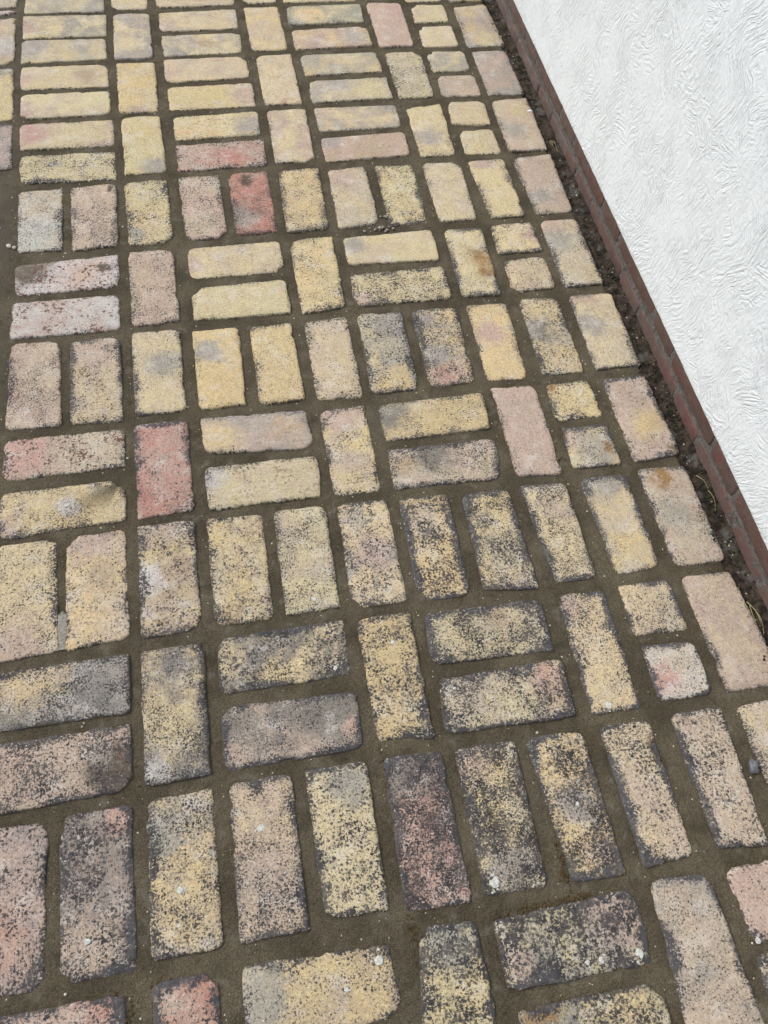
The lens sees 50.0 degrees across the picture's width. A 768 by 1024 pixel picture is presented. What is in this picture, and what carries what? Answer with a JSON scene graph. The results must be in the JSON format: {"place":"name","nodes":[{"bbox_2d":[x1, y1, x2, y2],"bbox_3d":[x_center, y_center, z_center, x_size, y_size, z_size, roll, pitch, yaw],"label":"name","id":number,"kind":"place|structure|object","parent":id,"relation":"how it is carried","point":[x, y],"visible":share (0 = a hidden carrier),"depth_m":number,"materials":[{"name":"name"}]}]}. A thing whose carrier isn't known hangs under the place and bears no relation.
{"place":"outdoors","nodes":[
{"label":"outdoors","id":0,"kind":"place"},
{"bbox_2d":[0,0,767,1023],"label":"patio","id":1,"kind":"structure","parent":0,"point":[454,476],"depth_m":1.47,"materials":[{"name":"brick"}]},
{"bbox_2d":[363,225,393,231],"bbox_3d":[-0.015,-0.662,1.925,0.078,0.004,0.028,3,59,-2],"label":"mortar crumb","id":2,"kind":"object","parent":1,"relation":"on","point":[382,227],"visible":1,"depth_m":1.93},
{"bbox_2d":[1,4,766,1020],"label":"grit","id":3,"kind":"object","parent":1,"relation":"on","point":[401,528],"visible":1,"depth_m":1.56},
{"bbox_2d":[111,446,660,1022],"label":"dry moss","id":4,"kind":"object","parent":1,"relation":"on","point":[465,920],"visible":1,"depth_m":1.21,"materials":[{"name":"brown plant"}]},
{"bbox_2d":[63,333,760,992],"bbox_3d":[-0.029,0.091,1.478,1.099,0.001,1.330,-1,60,-5],"label":"lichen","id":5,"kind":"object","parent":1,"relation":"on","point":[495,883],"visible":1,"depth_m":1.20},
{"bbox_2d":[481,0,767,660],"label":"soil","id":6,"kind":"structure","parent":1,"relation":"on","point":[612,287],"depth_m":1.80,"materials":[{"name":"brown soil"}]},
{"bbox_2d":[513,52,754,602],"bbox_3d":[0.537,-0.508,1.881,0.025,0.014,1.889,-7,60,-8],"label":"moss","id":7,"kind":"object","parent":6,"relation":"on","point":[701,473],"visible":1,"depth_m":1.63,"materials":[{"name":"plant"}]},
{"bbox_2d":[747,602,763,632],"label":"dry grass","id":8,"kind":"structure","parent":6,"relation":"on","point":[757,614],"depth_m":1.48,"materials":[{"name":"plant"}]},
{"bbox_2d":[748,759,758,773],"bbox_3d":[0.599,0.412,1.333,0.018,0.016,0.025,9,59,1],"label":"pebble","id":9,"kind":"object","parent":1,"relation":"on","point":[753,765],"visible":1,"depth_m":1.33,"materials":[{"name":"grey stone"}]},
{"label":"ground","id":10,"kind":"structure","parent":0,"visible":0},
{"bbox_2d":[496,0,767,609],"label":"wall","id":11,"kind":"structure","parent":10,"relation":"on","point":[656,111],"depth_m":1.58,"materials":[{"name":"white paint"}]}
]}

